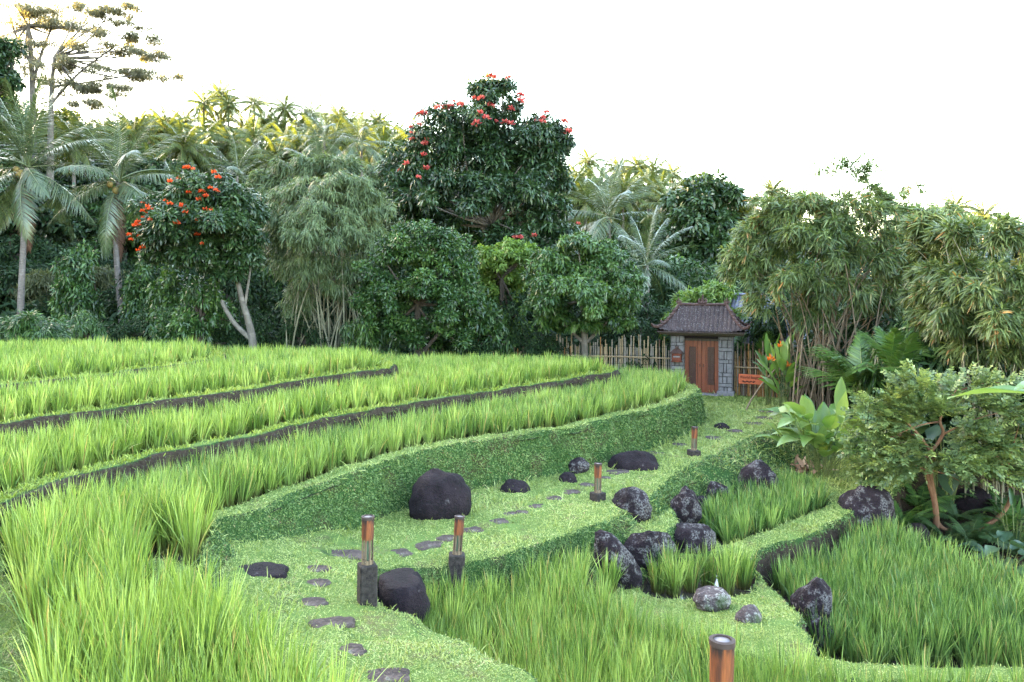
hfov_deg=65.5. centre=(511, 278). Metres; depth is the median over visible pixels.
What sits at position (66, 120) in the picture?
forest tree
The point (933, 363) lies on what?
bush
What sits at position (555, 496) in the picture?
stepping stone
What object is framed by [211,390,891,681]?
lawn
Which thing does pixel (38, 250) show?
bush
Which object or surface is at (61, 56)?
silk tree
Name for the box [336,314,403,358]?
bush
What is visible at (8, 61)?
broadleaf tree
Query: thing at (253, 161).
forest palm
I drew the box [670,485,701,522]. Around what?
boulder
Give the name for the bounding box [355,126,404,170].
forest palm
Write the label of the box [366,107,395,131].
forest palm
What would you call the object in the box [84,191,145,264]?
forest tree
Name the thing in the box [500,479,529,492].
boulder
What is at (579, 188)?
forest palm
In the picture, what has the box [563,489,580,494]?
stepping stone
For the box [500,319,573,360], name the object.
bush
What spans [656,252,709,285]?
forest tree
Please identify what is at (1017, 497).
fern
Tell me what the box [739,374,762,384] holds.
sign
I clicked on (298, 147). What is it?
forest palm
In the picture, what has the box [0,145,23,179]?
forest tree
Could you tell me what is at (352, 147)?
coconut palm
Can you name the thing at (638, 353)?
bamboo fence
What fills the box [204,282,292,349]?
bush
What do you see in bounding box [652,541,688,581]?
rice clump
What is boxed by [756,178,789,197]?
forest palm
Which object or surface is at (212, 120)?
forest palm
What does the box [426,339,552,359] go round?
bamboo fence
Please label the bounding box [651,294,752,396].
gate house
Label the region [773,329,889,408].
bush
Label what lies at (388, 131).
forest palm
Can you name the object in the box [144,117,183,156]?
forest tree
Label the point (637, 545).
boulder
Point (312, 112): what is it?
forest palm
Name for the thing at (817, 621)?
boulder
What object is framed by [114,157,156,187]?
forest tree
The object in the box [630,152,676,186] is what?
forest palm
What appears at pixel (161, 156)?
forest palm
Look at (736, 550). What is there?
rice clump
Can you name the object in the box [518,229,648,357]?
broadleaf tree
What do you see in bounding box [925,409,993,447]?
bush
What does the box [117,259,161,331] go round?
forest tree
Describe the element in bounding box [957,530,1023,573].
taro plant
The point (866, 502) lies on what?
boulder
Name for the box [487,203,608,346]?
tree
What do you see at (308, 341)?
bush
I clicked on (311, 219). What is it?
bamboo clump
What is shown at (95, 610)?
rice crop
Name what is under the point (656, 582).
rice clump
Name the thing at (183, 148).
forest palm
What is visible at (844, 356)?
bush
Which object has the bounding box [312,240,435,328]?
bush
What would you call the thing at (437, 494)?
boulder
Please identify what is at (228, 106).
forest palm
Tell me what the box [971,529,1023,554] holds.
fern
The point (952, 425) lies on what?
bush
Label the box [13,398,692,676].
paddy water
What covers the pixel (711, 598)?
boulder
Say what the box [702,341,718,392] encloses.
door
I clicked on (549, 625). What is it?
rice crop
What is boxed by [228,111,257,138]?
forest palm
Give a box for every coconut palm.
[0,71,115,314]
[4,86,197,322]
[135,157,204,195]
[198,126,285,185]
[280,92,369,208]
[285,123,343,204]
[323,97,404,175]
[557,151,669,265]
[611,207,698,309]
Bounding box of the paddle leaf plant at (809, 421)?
[755,377,882,478]
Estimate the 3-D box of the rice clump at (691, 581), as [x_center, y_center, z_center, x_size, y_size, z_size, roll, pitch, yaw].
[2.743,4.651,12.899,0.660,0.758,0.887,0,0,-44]
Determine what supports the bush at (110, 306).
on the hill
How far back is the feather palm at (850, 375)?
21.70 m
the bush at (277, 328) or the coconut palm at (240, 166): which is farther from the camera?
the coconut palm at (240, 166)
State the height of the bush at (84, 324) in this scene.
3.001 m
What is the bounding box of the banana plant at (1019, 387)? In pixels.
[947,381,1023,398]
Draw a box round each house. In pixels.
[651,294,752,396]
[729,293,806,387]
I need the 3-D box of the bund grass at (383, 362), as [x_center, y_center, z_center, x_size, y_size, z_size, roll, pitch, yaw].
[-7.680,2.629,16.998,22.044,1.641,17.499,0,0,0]
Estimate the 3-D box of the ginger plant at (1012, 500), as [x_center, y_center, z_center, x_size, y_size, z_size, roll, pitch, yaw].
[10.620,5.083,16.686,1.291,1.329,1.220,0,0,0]
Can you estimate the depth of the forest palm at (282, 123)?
82.91 m
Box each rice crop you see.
[0,335,217,382]
[0,342,380,421]
[0,348,606,491]
[0,468,397,681]
[44,363,689,518]
[419,537,1023,681]
[698,465,836,544]
[765,514,1023,667]
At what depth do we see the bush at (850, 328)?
25.82 m
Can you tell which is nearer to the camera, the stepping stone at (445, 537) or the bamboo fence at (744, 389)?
the stepping stone at (445, 537)
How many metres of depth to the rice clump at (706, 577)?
12.90 m
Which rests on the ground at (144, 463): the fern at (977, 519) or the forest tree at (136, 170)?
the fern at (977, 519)
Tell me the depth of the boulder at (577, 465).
16.93 m
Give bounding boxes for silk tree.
[0,0,109,204]
[45,0,187,202]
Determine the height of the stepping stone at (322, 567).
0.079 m
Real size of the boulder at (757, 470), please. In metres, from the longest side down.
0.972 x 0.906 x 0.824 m
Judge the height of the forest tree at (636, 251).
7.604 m
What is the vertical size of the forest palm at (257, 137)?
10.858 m
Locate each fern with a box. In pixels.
[882,487,946,539]
[900,481,961,511]
[913,514,985,542]
[925,486,992,519]
[945,513,1012,556]
[960,481,1023,512]
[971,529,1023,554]
[974,499,1023,536]
[982,492,1023,522]
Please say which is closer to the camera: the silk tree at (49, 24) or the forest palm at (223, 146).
the silk tree at (49, 24)
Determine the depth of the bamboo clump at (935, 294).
19.06 m
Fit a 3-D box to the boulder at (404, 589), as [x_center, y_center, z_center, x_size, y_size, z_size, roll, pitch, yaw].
[-1.385,4.259,10.156,0.695,0.955,0.933,0,0,0]
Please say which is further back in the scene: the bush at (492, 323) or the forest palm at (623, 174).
the forest palm at (623, 174)
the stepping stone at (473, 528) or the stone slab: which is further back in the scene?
the stepping stone at (473, 528)
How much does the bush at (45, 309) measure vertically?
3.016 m
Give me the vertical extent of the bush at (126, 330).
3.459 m
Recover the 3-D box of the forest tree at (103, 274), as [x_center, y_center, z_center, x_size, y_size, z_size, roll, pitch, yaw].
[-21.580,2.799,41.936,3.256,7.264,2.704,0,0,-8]
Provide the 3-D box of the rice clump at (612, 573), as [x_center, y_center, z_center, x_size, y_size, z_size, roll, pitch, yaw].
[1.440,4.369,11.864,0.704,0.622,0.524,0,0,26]
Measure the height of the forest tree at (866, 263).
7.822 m
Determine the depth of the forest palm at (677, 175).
91.03 m
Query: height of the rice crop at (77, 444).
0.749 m
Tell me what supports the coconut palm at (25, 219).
on the hill
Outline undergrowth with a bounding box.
[0,189,1014,368]
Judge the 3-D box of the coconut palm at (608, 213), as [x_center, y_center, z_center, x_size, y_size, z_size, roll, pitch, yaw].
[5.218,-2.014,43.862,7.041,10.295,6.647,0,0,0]
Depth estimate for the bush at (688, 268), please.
40.51 m
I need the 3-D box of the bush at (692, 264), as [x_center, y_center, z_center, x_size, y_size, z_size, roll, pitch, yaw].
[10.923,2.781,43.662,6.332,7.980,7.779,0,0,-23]
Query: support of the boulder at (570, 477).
on the lawn at (351, 608)
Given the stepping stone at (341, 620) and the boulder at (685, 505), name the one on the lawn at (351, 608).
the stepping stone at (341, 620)
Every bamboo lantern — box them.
[357,514,377,606]
[448,515,464,587]
[590,462,605,501]
[687,426,700,455]
[709,634,735,681]
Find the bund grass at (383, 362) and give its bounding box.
[0,347,620,552]
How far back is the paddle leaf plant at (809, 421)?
19.26 m
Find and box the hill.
[0,200,891,364]
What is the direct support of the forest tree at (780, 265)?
on the hill
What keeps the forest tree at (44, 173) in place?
on the hill
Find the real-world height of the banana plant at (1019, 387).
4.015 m
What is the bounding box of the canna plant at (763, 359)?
[751,333,779,405]
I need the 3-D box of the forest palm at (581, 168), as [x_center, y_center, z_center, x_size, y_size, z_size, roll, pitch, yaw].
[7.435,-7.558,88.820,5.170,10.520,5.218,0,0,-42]
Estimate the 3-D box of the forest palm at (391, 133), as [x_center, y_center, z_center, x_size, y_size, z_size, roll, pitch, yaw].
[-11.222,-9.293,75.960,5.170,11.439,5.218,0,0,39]
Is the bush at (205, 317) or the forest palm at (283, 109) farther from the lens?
the forest palm at (283, 109)
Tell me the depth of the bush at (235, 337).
30.36 m
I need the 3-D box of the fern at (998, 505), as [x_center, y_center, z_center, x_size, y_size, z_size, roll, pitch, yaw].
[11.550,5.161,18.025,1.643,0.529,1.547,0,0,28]
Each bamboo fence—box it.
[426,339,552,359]
[556,334,670,372]
[734,341,810,398]
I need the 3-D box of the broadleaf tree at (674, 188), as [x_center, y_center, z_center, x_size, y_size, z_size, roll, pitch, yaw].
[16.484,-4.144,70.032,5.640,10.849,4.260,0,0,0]
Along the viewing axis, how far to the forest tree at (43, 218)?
45.66 m
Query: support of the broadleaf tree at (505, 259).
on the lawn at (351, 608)
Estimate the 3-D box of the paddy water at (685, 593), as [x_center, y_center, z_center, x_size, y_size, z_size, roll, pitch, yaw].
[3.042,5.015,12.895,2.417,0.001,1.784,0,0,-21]
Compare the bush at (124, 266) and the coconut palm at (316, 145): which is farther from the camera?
the coconut palm at (316, 145)
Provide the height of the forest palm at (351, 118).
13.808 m
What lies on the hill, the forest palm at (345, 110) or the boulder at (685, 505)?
the forest palm at (345, 110)
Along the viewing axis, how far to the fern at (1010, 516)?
17.32 m
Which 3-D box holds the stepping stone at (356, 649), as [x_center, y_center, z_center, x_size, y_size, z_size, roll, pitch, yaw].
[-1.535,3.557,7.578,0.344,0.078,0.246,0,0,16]
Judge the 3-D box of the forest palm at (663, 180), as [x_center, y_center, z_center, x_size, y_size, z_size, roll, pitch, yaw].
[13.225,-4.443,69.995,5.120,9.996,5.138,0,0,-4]
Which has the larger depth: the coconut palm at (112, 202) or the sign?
the coconut palm at (112, 202)
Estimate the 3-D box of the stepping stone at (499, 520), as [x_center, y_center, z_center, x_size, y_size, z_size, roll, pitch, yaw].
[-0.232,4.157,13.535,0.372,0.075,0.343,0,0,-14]
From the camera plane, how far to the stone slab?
11.19 m
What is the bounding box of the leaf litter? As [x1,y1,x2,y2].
[790,454,836,473]
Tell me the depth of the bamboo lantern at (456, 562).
11.48 m
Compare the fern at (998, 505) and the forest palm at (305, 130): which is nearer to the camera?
the fern at (998, 505)
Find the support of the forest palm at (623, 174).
on the hill
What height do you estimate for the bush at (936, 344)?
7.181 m
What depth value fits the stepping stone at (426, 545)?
12.24 m
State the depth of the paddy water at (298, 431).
15.88 m
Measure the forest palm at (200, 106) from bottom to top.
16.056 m
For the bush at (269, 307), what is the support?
on the hill
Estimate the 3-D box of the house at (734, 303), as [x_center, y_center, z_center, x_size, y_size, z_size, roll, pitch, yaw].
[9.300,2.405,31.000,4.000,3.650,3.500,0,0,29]
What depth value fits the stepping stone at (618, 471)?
16.90 m
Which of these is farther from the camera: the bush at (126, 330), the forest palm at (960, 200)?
the forest palm at (960, 200)
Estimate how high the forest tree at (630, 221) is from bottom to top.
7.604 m
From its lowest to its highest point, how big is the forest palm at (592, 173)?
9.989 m
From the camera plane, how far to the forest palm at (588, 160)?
89.67 m
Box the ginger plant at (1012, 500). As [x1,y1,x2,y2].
[982,487,1023,541]
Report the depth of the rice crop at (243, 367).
16.45 m
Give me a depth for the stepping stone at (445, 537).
12.59 m
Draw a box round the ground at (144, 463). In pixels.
[0,351,1023,681]
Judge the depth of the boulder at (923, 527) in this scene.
16.75 m
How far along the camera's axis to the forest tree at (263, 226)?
45.09 m
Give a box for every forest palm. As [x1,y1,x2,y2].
[35,113,112,216]
[83,117,139,167]
[105,110,162,149]
[119,142,184,190]
[143,106,191,148]
[150,120,213,172]
[165,133,223,180]
[169,109,206,139]
[182,113,231,158]
[183,85,221,122]
[196,109,234,133]
[200,79,241,160]
[210,123,249,162]
[211,92,245,127]
[225,115,280,164]
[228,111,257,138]
[230,137,283,195]
[239,88,271,134]
[242,106,281,143]
[248,133,297,179]
[260,109,301,138]
[266,91,302,126]
[269,120,303,177]
[274,120,322,177]
[286,110,319,139]
[289,113,337,150]
[291,98,329,127]
[313,117,357,159]
[322,102,356,129]
[325,139,368,197]
[328,110,367,133]
[331,111,381,162]
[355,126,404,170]
[363,122,400,163]
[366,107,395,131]
[376,119,408,153]
[383,116,436,158]
[555,164,583,223]
[555,169,600,229]
[559,170,614,233]
[568,163,597,190]
[573,145,606,175]
[580,161,622,211]
[593,169,651,231]
[605,154,630,179]
[616,167,637,208]
[622,152,650,207]
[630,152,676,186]
[631,167,672,213]
[637,169,685,224]
[639,180,684,230]
[658,159,689,186]
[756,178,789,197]
[938,190,976,216]
[965,201,1006,239]
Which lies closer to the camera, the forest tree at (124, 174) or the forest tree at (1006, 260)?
the forest tree at (124, 174)
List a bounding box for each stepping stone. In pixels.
[302,597,328,605]
[307,565,331,572]
[307,578,330,586]
[308,616,355,628]
[339,643,366,655]
[366,667,411,681]
[390,548,412,556]
[415,540,442,550]
[436,535,453,541]
[463,526,483,532]
[489,518,508,523]
[504,511,518,514]
[516,510,527,513]
[528,504,542,507]
[546,495,563,499]
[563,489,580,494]
[580,482,593,486]
[606,469,629,474]
[705,436,723,439]
[726,429,743,432]
[742,422,763,424]
[754,416,771,419]
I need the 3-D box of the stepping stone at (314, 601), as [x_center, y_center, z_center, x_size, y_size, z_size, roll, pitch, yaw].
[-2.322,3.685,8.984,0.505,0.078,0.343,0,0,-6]
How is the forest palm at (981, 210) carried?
on the hill
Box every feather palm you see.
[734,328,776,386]
[795,332,918,405]
[854,326,945,387]
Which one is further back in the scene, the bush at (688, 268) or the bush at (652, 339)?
the bush at (688, 268)
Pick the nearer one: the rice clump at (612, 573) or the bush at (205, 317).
the rice clump at (612, 573)
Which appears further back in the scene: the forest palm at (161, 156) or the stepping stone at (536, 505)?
the forest palm at (161, 156)
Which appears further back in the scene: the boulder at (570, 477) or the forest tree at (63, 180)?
the forest tree at (63, 180)
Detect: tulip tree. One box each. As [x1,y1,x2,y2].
[126,165,271,349]
[375,71,591,250]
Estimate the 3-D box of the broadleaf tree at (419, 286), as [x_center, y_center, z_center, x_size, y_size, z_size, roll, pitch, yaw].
[-3.486,0.916,28.450,4.850,6.134,3.698,0,0,0]
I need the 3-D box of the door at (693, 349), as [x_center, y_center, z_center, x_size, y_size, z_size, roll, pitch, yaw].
[6.474,3.130,28.468,0.596,1.900,0.099,0,0,19]
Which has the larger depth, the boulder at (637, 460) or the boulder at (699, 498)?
the boulder at (637, 460)
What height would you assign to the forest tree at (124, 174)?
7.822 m
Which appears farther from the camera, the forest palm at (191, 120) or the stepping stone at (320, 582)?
the forest palm at (191, 120)
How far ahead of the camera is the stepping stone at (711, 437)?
20.56 m
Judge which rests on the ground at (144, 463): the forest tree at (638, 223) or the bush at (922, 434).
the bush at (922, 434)
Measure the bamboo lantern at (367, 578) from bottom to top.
1.396 m
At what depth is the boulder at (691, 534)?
13.98 m
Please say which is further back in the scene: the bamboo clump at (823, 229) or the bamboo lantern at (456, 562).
the bamboo clump at (823, 229)
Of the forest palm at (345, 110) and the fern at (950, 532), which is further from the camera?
the forest palm at (345, 110)
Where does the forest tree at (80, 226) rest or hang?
on the hill
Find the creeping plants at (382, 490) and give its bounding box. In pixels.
[2,382,1021,681]
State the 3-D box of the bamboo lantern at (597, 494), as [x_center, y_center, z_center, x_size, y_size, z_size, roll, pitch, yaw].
[1.606,3.939,14.901,0.230,0.966,0.230,1,-1,-40]
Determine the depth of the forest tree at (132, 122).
95.00 m
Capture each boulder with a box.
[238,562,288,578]
[378,567,430,624]
[408,468,471,519]
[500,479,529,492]
[559,472,576,482]
[568,457,589,473]
[593,529,642,589]
[608,450,658,470]
[612,486,651,521]
[624,530,675,575]
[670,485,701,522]
[674,523,715,553]
[693,586,730,611]
[697,495,707,506]
[706,481,729,497]
[714,422,729,429]
[734,484,748,493]
[735,604,762,622]
[738,459,777,489]
[790,577,832,620]
[805,617,836,654]
[837,484,896,534]
[903,522,929,546]
[954,486,993,512]
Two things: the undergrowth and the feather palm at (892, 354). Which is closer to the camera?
the feather palm at (892, 354)
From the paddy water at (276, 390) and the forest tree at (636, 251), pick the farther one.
the forest tree at (636, 251)
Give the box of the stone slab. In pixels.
[331,549,363,560]
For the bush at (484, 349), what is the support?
on the lawn at (351, 608)
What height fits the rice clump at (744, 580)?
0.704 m
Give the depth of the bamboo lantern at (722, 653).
4.62 m
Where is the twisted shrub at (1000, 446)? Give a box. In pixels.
[826,358,1023,530]
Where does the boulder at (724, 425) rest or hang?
on the lawn at (351, 608)
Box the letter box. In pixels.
[670,346,682,361]
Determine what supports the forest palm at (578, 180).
on the hill
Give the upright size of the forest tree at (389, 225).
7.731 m
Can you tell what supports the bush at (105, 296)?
on the hill
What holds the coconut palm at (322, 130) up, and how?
on the hill
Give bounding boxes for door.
[685,341,701,391]
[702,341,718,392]
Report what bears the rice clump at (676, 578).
on the paddy water at (685, 593)
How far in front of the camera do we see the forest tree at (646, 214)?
82.77 m
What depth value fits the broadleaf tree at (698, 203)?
54.88 m
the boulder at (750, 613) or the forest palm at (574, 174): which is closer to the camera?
the boulder at (750, 613)
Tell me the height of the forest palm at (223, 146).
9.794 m
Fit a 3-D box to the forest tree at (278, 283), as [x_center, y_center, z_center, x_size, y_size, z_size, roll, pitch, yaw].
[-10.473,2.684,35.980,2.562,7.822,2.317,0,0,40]
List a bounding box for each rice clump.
[591,550,625,593]
[642,549,671,594]
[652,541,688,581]
[657,551,693,597]
[670,544,710,592]
[693,540,722,586]
[698,538,745,595]
[713,538,752,579]
[722,547,763,590]
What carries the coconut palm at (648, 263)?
on the hill
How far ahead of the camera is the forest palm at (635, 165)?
89.45 m
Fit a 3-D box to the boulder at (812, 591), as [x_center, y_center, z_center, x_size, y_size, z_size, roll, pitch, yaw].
[4.519,4.937,11.951,0.564,0.899,0.565,-9,3,-17]
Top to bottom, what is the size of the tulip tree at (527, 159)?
13.811 m
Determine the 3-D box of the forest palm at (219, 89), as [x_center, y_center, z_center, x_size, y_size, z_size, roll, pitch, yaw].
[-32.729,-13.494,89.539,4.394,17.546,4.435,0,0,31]
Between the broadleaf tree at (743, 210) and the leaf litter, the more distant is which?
the broadleaf tree at (743, 210)
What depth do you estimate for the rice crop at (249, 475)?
15.29 m
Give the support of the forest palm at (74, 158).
on the hill
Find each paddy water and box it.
[0,373,620,513]
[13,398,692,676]
[49,370,395,419]
[476,569,631,653]
[643,566,752,599]
[716,505,822,544]
[768,557,1023,667]
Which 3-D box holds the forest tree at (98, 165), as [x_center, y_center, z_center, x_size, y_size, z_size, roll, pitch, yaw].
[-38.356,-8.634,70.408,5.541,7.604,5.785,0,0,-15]
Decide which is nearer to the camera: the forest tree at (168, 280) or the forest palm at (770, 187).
the forest tree at (168, 280)
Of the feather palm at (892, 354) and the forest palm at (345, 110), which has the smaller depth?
the feather palm at (892, 354)
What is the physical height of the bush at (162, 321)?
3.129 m
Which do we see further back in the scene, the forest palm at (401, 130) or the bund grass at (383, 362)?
the forest palm at (401, 130)
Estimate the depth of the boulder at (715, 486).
17.07 m
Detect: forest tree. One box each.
[0,131,22,152]
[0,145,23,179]
[0,173,62,257]
[1,95,29,112]
[8,267,62,312]
[25,107,84,127]
[25,119,65,139]
[32,158,61,196]
[41,182,129,245]
[42,139,105,177]
[45,157,103,196]
[47,239,105,337]
[62,118,97,131]
[82,118,103,127]
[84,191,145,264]
[86,167,140,192]
[90,264,130,326]
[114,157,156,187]
[116,142,153,162]
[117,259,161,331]
[124,116,138,132]
[137,157,198,192]
[139,262,197,342]
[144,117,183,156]
[209,161,248,182]
[252,223,324,280]
[255,263,293,321]
[334,214,409,264]
[582,211,621,232]
[588,229,632,248]
[613,224,654,245]
[615,210,640,226]
[620,243,645,264]
[630,212,658,244]
[636,207,667,224]
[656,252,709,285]
[760,255,789,268]
[783,214,807,222]
[789,244,821,269]
[859,232,876,272]
[974,249,1020,268]
[1009,252,1023,266]
[1010,248,1023,260]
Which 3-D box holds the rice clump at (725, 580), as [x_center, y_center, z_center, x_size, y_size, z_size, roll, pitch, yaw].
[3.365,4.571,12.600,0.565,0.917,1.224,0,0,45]
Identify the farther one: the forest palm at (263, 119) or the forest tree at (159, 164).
the forest palm at (263, 119)
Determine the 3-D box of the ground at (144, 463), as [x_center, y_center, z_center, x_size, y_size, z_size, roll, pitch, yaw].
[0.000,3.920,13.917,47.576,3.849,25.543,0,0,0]
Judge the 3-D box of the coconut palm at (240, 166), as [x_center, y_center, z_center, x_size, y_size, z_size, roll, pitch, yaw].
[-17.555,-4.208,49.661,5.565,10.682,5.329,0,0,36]
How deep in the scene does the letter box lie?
28.23 m
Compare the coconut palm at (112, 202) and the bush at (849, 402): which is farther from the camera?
the coconut palm at (112, 202)
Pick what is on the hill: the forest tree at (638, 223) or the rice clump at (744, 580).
the forest tree at (638, 223)
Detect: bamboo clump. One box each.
[241,149,393,314]
[257,168,398,349]
[711,149,969,410]
[891,203,1023,513]
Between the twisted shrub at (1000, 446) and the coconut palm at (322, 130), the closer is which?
the twisted shrub at (1000, 446)
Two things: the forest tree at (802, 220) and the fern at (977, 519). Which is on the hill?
the forest tree at (802, 220)
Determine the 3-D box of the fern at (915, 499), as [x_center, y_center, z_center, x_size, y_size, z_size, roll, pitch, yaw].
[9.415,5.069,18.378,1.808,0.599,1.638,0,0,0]
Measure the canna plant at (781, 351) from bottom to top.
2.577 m
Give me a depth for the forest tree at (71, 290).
34.59 m
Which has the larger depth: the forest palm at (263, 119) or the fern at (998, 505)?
the forest palm at (263, 119)
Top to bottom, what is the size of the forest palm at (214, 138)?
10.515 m
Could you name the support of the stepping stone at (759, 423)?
on the lawn at (351, 608)
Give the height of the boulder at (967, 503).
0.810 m
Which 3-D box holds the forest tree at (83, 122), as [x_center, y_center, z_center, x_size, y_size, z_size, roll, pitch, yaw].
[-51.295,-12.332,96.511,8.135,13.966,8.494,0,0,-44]
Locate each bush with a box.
[0,231,60,272]
[0,243,73,303]
[0,260,31,299]
[0,309,73,344]
[24,293,55,317]
[52,234,138,292]
[58,309,110,342]
[92,267,153,324]
[92,286,117,324]
[108,306,157,344]
[112,231,219,298]
[145,232,286,312]
[149,306,181,345]
[161,275,238,345]
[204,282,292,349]
[204,299,277,351]
[249,285,354,348]
[256,306,310,347]
[270,310,342,349]
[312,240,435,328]
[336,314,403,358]
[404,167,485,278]
[425,277,518,356]
[435,256,547,353]
[445,333,500,358]
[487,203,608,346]
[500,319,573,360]
[594,286,672,360]
[594,315,670,372]
[602,234,702,325]
[644,258,735,318]
[674,258,758,292]
[684,256,808,329]
[734,289,858,379]
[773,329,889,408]
[804,293,891,370]
[830,306,967,393]
[847,265,1023,391]
[848,397,891,433]
[858,314,972,451]
[882,413,978,452]
[882,421,983,451]
[911,267,1023,471]
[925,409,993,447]
[937,393,1023,476]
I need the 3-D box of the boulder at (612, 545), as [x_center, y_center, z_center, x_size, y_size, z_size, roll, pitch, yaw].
[1.633,4.489,12.561,0.572,1.205,0.548,-35,3,-5]
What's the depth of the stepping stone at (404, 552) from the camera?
11.88 m
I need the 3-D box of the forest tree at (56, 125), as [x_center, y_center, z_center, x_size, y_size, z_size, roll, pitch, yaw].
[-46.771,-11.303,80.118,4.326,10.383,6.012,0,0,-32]
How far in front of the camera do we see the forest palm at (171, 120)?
75.50 m
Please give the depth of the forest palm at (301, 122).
85.61 m
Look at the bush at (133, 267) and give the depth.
38.77 m
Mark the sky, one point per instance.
(752, 91)
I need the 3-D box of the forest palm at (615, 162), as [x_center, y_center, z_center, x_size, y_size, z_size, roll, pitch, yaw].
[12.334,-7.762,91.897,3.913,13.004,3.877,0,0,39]
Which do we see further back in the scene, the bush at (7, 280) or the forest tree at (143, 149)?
the forest tree at (143, 149)
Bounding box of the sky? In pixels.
[0,0,1023,275]
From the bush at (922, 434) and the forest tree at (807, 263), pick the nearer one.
the bush at (922, 434)
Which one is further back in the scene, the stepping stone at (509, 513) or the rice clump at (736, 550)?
the stepping stone at (509, 513)
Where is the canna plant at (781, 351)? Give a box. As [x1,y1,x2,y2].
[757,333,802,406]
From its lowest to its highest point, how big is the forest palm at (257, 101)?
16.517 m
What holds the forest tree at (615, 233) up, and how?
on the hill
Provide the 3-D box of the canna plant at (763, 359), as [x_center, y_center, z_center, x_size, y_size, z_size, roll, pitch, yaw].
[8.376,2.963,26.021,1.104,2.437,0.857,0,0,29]
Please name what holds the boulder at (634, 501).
on the ground at (144, 463)
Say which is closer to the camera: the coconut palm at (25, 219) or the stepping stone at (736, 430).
the stepping stone at (736, 430)
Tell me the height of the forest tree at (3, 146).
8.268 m
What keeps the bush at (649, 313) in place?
on the hill
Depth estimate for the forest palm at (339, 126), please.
69.62 m
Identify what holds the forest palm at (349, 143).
on the hill
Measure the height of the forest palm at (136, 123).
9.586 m
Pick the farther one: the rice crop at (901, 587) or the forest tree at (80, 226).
the forest tree at (80, 226)
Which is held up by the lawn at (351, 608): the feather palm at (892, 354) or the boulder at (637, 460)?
the boulder at (637, 460)
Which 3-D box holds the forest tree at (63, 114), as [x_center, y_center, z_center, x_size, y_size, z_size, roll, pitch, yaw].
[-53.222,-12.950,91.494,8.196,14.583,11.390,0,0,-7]
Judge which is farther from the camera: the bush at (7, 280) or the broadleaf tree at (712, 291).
the bush at (7, 280)
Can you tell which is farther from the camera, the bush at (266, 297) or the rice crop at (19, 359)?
the bush at (266, 297)
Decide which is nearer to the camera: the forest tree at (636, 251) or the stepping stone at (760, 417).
the stepping stone at (760, 417)
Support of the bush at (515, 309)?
on the hill
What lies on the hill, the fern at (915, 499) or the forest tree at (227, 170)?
the forest tree at (227, 170)
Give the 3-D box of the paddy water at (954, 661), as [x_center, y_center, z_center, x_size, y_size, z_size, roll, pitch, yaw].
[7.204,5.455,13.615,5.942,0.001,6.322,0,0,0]
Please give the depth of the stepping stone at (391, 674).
7.08 m
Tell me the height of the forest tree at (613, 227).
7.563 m
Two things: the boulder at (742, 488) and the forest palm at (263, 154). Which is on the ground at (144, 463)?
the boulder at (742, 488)
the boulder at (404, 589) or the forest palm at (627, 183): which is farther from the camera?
the forest palm at (627, 183)
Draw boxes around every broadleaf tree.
[0,36,29,144]
[347,218,481,357]
[470,235,539,350]
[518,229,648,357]
[645,168,748,277]
[658,278,745,343]
[672,170,715,190]
[722,193,758,248]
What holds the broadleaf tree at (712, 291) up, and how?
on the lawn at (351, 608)
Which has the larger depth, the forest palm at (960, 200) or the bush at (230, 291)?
the forest palm at (960, 200)
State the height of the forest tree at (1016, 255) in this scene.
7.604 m
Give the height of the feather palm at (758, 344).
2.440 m
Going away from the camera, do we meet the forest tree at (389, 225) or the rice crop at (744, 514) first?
the rice crop at (744, 514)
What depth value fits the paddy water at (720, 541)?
15.23 m
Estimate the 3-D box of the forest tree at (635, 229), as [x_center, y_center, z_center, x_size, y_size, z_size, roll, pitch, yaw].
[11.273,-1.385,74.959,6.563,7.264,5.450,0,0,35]
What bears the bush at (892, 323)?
on the ground at (144, 463)
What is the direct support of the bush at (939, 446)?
on the ground at (144, 463)
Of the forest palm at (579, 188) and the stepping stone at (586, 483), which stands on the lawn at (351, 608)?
the stepping stone at (586, 483)
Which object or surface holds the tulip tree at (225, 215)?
on the hill
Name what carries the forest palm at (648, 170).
on the hill
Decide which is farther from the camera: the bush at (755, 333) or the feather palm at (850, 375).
the bush at (755, 333)
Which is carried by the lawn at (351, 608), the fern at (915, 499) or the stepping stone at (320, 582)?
the stepping stone at (320, 582)
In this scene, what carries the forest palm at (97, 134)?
on the hill
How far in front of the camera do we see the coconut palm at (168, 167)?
41.56 m
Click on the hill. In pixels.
(75, 240)
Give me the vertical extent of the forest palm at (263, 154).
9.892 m
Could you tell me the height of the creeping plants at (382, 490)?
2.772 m
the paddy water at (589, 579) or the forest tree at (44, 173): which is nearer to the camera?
the paddy water at (589, 579)
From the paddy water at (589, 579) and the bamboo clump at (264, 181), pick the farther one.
the bamboo clump at (264, 181)
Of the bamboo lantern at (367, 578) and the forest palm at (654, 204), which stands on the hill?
the forest palm at (654, 204)
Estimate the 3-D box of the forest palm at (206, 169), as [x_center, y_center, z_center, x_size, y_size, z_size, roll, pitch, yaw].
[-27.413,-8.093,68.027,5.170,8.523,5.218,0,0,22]
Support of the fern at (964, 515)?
on the ground at (144, 463)
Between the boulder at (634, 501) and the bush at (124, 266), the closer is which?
the boulder at (634, 501)
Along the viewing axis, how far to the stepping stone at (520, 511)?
14.12 m
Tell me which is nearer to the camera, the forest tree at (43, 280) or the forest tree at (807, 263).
the forest tree at (43, 280)

